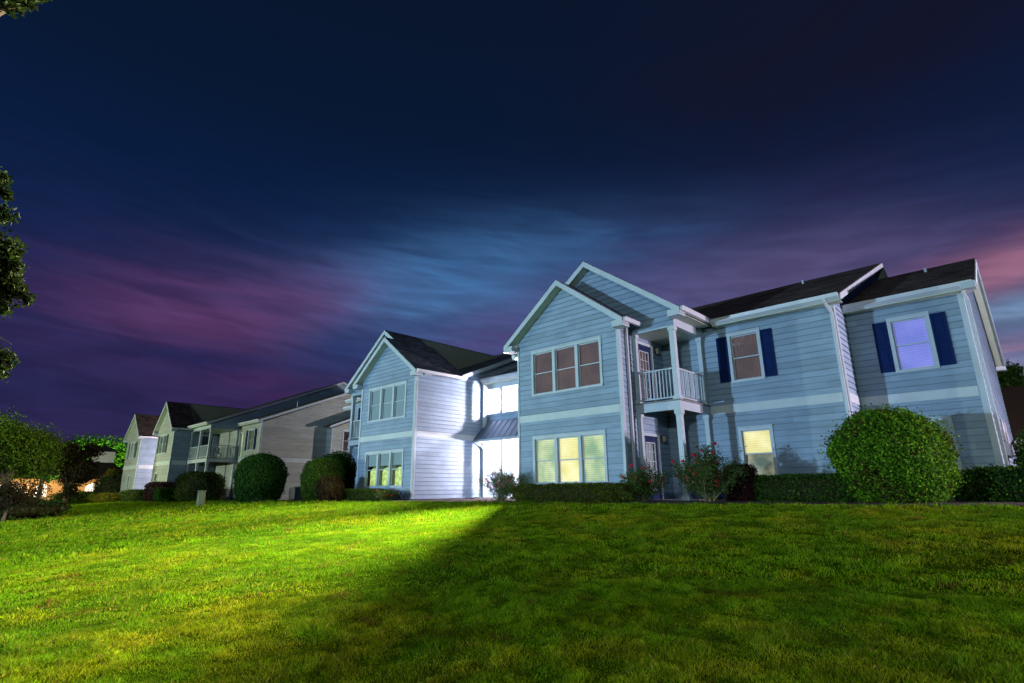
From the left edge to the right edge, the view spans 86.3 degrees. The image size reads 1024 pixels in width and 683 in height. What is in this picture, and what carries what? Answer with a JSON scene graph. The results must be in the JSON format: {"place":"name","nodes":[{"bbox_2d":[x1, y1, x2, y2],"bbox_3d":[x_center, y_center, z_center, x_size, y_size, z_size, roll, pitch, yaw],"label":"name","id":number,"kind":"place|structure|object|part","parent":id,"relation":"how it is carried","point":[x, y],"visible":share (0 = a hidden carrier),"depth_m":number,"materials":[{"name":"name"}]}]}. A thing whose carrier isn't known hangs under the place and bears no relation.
{"place":"outdoors","nodes":[
{"label":"outdoors","id":0,"kind":"place"},
{"bbox_2d":[213,448,221,457],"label":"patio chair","id":1,"kind":"object","parent":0,"point":[216,451],"visible":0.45,"depth_m":46.23,"materials":[{"name":"grey"}]},
{"bbox_2d":[0,499,1023,682],"bbox_3d":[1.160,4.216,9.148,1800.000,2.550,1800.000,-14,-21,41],"label":"lawn ground","id":2,"kind":"structure","parent":0,"point":[570,612],"depth_m":5.74,"materials":[{"name":"green plant"}]},
{"bbox_2d":[0,471,51,521],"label":"dark shrub","id":3,"kind":"object","parent":2,"relation":"on","point":[12,496],"visible":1,"depth_m":25.62,"materials":[{"name":"green plant"}]},
{"bbox_2d":[0,0,52,382],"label":"oak tree","id":4,"kind":"object","parent":2,"relation":"on","point":[12,285],"visible":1,"depth_m":4.96,"materials":[{"name":"green plant"}]},
{"bbox_2d":[0,406,71,486],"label":"tree","id":5,"kind":"object","parent":2,"relation":"on","point":[23,449],"visible":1,"depth_m":28.90,"materials":[{"name":"green plant"}]},
{"bbox_2d":[0,498,75,520],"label":"shrub","id":6,"kind":"object","parent":2,"relation":"on","point":[47,508],"visible":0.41,"depth_m":28.15,"materials":[{"name":"green plant"}]},
{"bbox_2d":[26,441,60,498],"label":"tree","id":7,"kind":"object","parent":2,"relation":"on","point":[53,478],"visible":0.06,"depth_m":44.63,"materials":[{"name":"green plant"}]},
{"bbox_2d":[0,446,122,500],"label":"clubhouse","id":8,"kind":"structure","parent":2,"relation":"on","point":[106,460],"depth_m":71.73,"materials":[{"name":"beige paint"}]},
{"bbox_2d":[85,484,93,490],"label":"arched window","id":9,"kind":"structure","parent":8,"relation":"in","point":[90,486],"depth_m":71.19,"materials":[{"name":"beige"}]},
{"bbox_2d":[49,492,86,501],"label":"shrub","id":10,"kind":"object","parent":2,"relation":"on","point":[76,498],"visible":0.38,"depth_m":59.63,"materials":[{"name":"green plant"}]},
{"bbox_2d":[42,439,107,509],"bbox_3d":[-28.888,8.790,36.009,3.708,4.765,3.276,-14,-21,41],"label":"dark tree","id":11,"kind":"object","parent":2,"relation":"on","point":[83,466],"visible":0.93,"depth_m":35.73,"materials":[{"name":"green plant"}]},
{"bbox_2d":[78,490,93,500],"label":"shrub","id":12,"kind":"object","parent":2,"relation":"on","point":[87,493],"visible":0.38,"depth_m":60.71,"materials":[{"name":"green plant"}]},
{"bbox_2d":[65,432,134,469],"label":"tree","id":13,"kind":"object","parent":2,"relation":"on","point":[120,455],"visible":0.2,"depth_m":87.15,"materials":[{"name":"green plant"}]},
{"bbox_2d":[88,492,121,501],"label":"yellow hedge","id":14,"kind":"object","parent":2,"relation":"on","point":[104,497],"visible":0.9,"depth_m":53.21,"materials":[{"name":"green plant"}]},
{"bbox_2d":[91,472,127,497],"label":"shrub","id":15,"kind":"object","parent":2,"relation":"on","point":[110,483],"visible":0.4,"depth_m":55.79,"materials":[{"name":"green plant"}]},
{"bbox_2d":[100,468,121,479],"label":"tree","id":16,"kind":"object","parent":2,"relation":"on","point":[113,470],"visible":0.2,"depth_m":67.20,"materials":[{"name":"green plant"}]},
{"bbox_2d":[119,489,145,501],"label":"hedge","id":17,"kind":"object","parent":2,"relation":"on","point":[131,495],"visible":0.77,"depth_m":46.24,"materials":[{"name":"green plant"}]},
{"bbox_2d":[142,480,175,501],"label":"purple hedge","id":18,"kind":"object","parent":2,"relation":"on","point":[150,488],"visible":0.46,"depth_m":42.41,"materials":[{"name":"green plant"}]},
{"bbox_2d":[152,487,176,501],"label":"hedge","id":19,"kind":"object","parent":2,"relation":"on","point":[164,494],"visible":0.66,"depth_m":38.77,"materials":[{"name":"green plant"}]},
{"bbox_2d":[171,470,226,501],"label":"box shrub","id":20,"kind":"object","parent":2,"relation":"on","point":[189,485],"visible":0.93,"depth_m":36.75,"materials":[{"name":"green plant"}]},
{"bbox_2d":[196,490,206,506],"bbox_3d":[-16.553,8.377,29.089,0.360,0.880,0.352,-14,-21,41],"label":"utility cabinet","id":21,"kind":"object","parent":2,"relation":"on","point":[201,495],"visible":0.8,"depth_m":28.99,"materials":[{"name":"grey metal"}]},
{"bbox_3d":[-16.433,8.346,28.979,0.012,0.620,0.240,-14,-21,41],"label":"door","id":22,"kind":"part","parent":21,"relation":"part of","materials":[{"name":"grey metal"}]},
{"bbox_2d":[119,382,351,499],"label":"apartment building","id":23,"kind":"structure","parent":2,"relation":"on","point":[173,439],"depth_m":47.35,"materials":[{"name":"paint"}]},
{"bbox_2d":[125,475,129,489],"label":"window","id":24,"kind":"structure","parent":23,"relation":"in","point":[128,476],"depth_m":54.69,"materials":[{"name":"paint"}]},
{"bbox_2d":[128,441,136,458],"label":"window","id":25,"kind":"structure","parent":23,"relation":"in","point":[133,444],"depth_m":55.56,"materials":[{"name":"glass"}]},
{"bbox_2d":[153,472,157,481],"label":"window","id":26,"kind":"structure","parent":23,"relation":"in","point":[156,473],"depth_m":48.56,"materials":[{"name":"paint"}]},
{"bbox_2d":[158,433,167,453],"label":"window","id":27,"kind":"structure","parent":23,"relation":"in","point":[162,440],"depth_m":48.89,"materials":[{"name":"glass"}]},
{"bbox_2d":[201,436,212,457],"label":"door","id":28,"kind":"structure","parent":23,"relation":"in","point":[205,439],"depth_m":48.74,"materials":[{"name":"paint"}]},
{"bbox_2d":[237,432,243,457],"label":"window","id":29,"kind":"structure","parent":23,"relation":"in","point":[241,433],"depth_m":45.81,"materials":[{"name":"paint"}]},
{"bbox_2d":[246,428,254,450],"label":"window","id":30,"kind":"structure","parent":23,"relation":"in","point":[251,431],"depth_m":44.71,"materials":[{"name":"glass"}]},
{"bbox_2d":[342,429,349,450],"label":"window","id":31,"kind":"structure","parent":23,"relation":"in","point":[345,432],"depth_m":47.74,"materials":[{"name":"paint"}]},
{"bbox_2d":[233,451,289,501],"bbox_3d":[-14.408,7.738,31.299,3.080,2.872,3.010,-14,-21,41],"label":"egg shrub","id":32,"kind":"object","parent":2,"relation":"on","point":[260,476],"visible":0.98,"depth_m":30.40,"materials":[{"name":"green plant"}]},
{"bbox_2d":[288,486,302,499],"bbox_3d":[-14.853,10.492,37.852,0.862,0.880,0.850,-14,-21,41],"label":"air conditioner","id":33,"kind":"object","parent":2,"relation":"on","point":[294,493],"visible":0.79,"depth_m":37.48,"materials":[{"name":"black metal"}]},
{"bbox_2d":[289,498,1023,505],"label":"planting bed","id":34,"kind":"object","parent":2,"relation":"on","point":[954,502],"visible":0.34,"depth_m":14.28,"materials":[{"name":"brown soil"}]},
{"bbox_2d":[298,457,344,501],"bbox_3d":[-9.498,6.878,27.425,2.240,2.299,2.262,-14,-21,41],"label":"dome shrub","id":35,"kind":"object","parent":34,"relation":"on","point":[311,473],"visible":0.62,"depth_m":26.82,"materials":[{"name":"green plant"}]},
{"bbox_2d":[314,472,347,501],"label":"brown shrub","id":36,"kind":"object","parent":34,"relation":"on","point":[329,488],"visible":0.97,"depth_m":25.45,"materials":[{"name":"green plant"}]},
{"bbox_2d":[323,448,356,488],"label":"dome shrub","id":37,"kind":"object","parent":34,"relation":"on","point":[350,467],"visible":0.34,"depth_m":29.45,"materials":[{"name":"green plant"}]},
{"bbox_2d":[341,488,386,500],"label":"hedge","id":38,"kind":"object","parent":34,"relation":"on","point":[358,494],"visible":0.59,"depth_m":24.93,"materials":[{"name":"green plant"}]},
{"bbox_2d":[374,486,402,500],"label":"rose bush","id":39,"kind":"object","parent":34,"relation":"on","point":[387,494],"visible":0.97,"depth_m":23.76,"materials":[{"name":"green plant"}]},
{"bbox_2d":[476,464,528,499],"bbox_3d":[-0.224,5.092,19.712,2.249,1.350,1.285,-14,-21,41],"label":"rose bush","id":40,"kind":"object","parent":34,"relation":"on","point":[499,481],"visible":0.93,"depth_m":19.59,"materials":[{"name":"green plant"}]},
{"bbox_2d":[502,480,648,502],"bbox_3d":[1.791,4.796,17.403,5.843,0.710,1.116,-14,-21,41],"label":"hedge","id":41,"kind":"object","parent":34,"relation":"on","point":[597,492],"visible":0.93,"depth_m":16.82,"materials":[{"name":"green plant"}]},
{"bbox_2d":[617,462,670,500],"bbox_3d":[3.950,4.143,16.098,1.529,1.220,1.598,1,-15,-5],"label":"rose bush","id":42,"kind":"object","parent":34,"relation":"on","point":[639,480],"visible":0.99,"depth_m":15.87,"materials":[{"name":"green plant"}]},
{"bbox_2d":[662,441,748,501],"bbox_3d":[5.384,3.675,15.372,2.574,1.720,1.561,-14,-21,41],"label":"rose bush","id":43,"kind":"object","parent":34,"relation":"on","point":[709,480],"visible":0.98,"depth_m":15.10,"materials":[{"name":"green plant"}]},
{"bbox_2d":[724,462,757,500],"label":"purple shrub","id":44,"kind":"object","parent":34,"relation":"on","point":[741,493],"visible":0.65,"depth_m":15.09,"materials":[{"name":"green plant"}]},
{"bbox_2d":[752,471,861,501],"bbox_3d":[7.694,3.890,14.522,2.967,0.854,0.971,-14,-21,41],"label":"box hedge","id":45,"kind":"object","parent":34,"relation":"on","point":[820,487],"visible":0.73,"depth_m":14.19,"materials":[{"name":"green plant"}]},
{"bbox_2d":[817,401,970,502],"bbox_3d":[9.235,2.716,13.411,3.025,2.525,2.935,-14,-21,41],"label":"round shrub","id":46,"kind":"object","parent":34,"relation":"on","point":[896,454],"visible":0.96,"depth_m":12.61,"materials":[{"name":"green plant"}]},
{"bbox_2d":[950,462,1023,501],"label":"laurel hedge","id":47,"kind":"object","parent":34,"relation":"on","point":[997,483],"visible":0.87,"depth_m":12.60,"materials":[{"name":"green plant"}]},
{"bbox_2d":[343,258,1016,500],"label":"apartment building","id":48,"kind":"structure","parent":2,"relation":"on","point":[778,381],"depth_m":18.62,"materials":[{"name":"paint"}]},
{"bbox_2d":[363,448,404,487],"bbox_3d":[-6.025,6.127,26.240,3.250,1.750,0.465,-14,-21,41],"label":"window","id":49,"kind":"structure","parent":48,"relation":"in","point":[391,476],"depth_m":26.26,"materials":[{"name":"glass"}]},
{"bbox_2d":[367,380,406,422],"bbox_3d":[-6.150,3.012,26.978,3.250,1.750,0.173,-14,-21,41],"label":"window","id":50,"kind":"structure","parent":48,"relation":"in","point":[392,397],"depth_m":27.06,"materials":[{"name":"glass"}]},
{"bbox_2d":[530,335,603,396],"bbox_3d":[1.928,0.942,19.608,3.210,1.750,0.173,-14,-21,41],"label":"window","id":51,"kind":"structure","parent":48,"relation":"in","point":[566,367],"depth_m":19.62,"materials":[{"name":"glass"}]},
{"bbox_2d":[532,429,608,483],"bbox_3d":[1.953,4.030,18.767,3.210,1.750,0.173,-14,-21,41],"label":"window","id":52,"kind":"structure","parent":48,"relation":"in","point":[573,461],"depth_m":18.79,"materials":[{"name":"glass"}]},
{"bbox_2d":[638,344,653,402],"bbox_3d":[4.661,1.202,19.139,0.130,2.160,0.920,-14,-21,41],"label":"door","id":53,"kind":"structure","parent":48,"relation":"in","point":[642,350],"depth_m":19.27,"materials":[{"name":"paint"}]},
{"bbox_2d":[644,436,660,499],"bbox_3d":[4.685,4.222,18.317,0.130,2.060,0.920,-14,-21,41],"label":"door","id":54,"kind":"structure","parent":48,"relation":"in","point":[649,441],"depth_m":18.51,"materials":[{"name":"paint"}]},
{"bbox_2d":[726,327,765,382],"bbox_3d":[7.799,0.477,18.223,1.120,1.730,0.173,-14,-21,41],"label":"window","id":55,"kind":"structure","parent":48,"relation":"in","point":[744,346],"depth_m":18.29,"materials":[{"name":"glass"}]},
{"bbox_2d":[737,424,778,475],"bbox_3d":[7.939,3.559,17.480,1.120,1.690,0.465,-14,-21,41],"label":"window","id":56,"kind":"structure","parent":48,"relation":"in","point":[759,441],"depth_m":17.54,"materials":[{"name":"glass"}]},
{"bbox_2d":[885,311,939,372],"bbox_3d":[12.010,0.039,16.392,1.100,1.730,0.173,-14,-21,41],"label":"window","id":57,"kind":"structure","parent":48,"relation":"in","point":[912,342],"depth_m":16.43,"materials":[{"name":"glass"}]},
{"bbox_2d":[926,415,962,472],"bbox_3d":[12.034,3.020,15.581,1.100,1.710,0.173,-14,-21,41],"label":"window","id":58,"kind":"structure","parent":48,"relation":"in","point":[947,419],"depth_m":15.41,"materials":[{"name":"glass"}]},
{"bbox_2d":[996,359,1023,387],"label":"tree","id":59,"kind":"object","parent":2,"relation":"on","point":[1012,375],"visible":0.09,"depth_m":68.44,"materials":[{"name":"green plant"}]},
{"bbox_2d":[1001,386,1023,457],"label":"house","id":60,"kind":"structure","parent":2,"relation":"on","point":[1013,398],"depth_m":53.38,"materials":[{"name":"brown"}]},
{"bbox_2d":[1004,429,1023,465],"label":"edge shrub","id":61,"kind":"object","parent":2,"relation":"on","point":[1019,446],"visible":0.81,"depth_m":16.80,"materials":[{"name":"green plant"}]},
{"bbox_2d":[0,0,1023,450],"label":"sky","id":62,"kind":"structure","parent":0,"point":[223,203],"materials":[{"name":"blue"}]}
]}

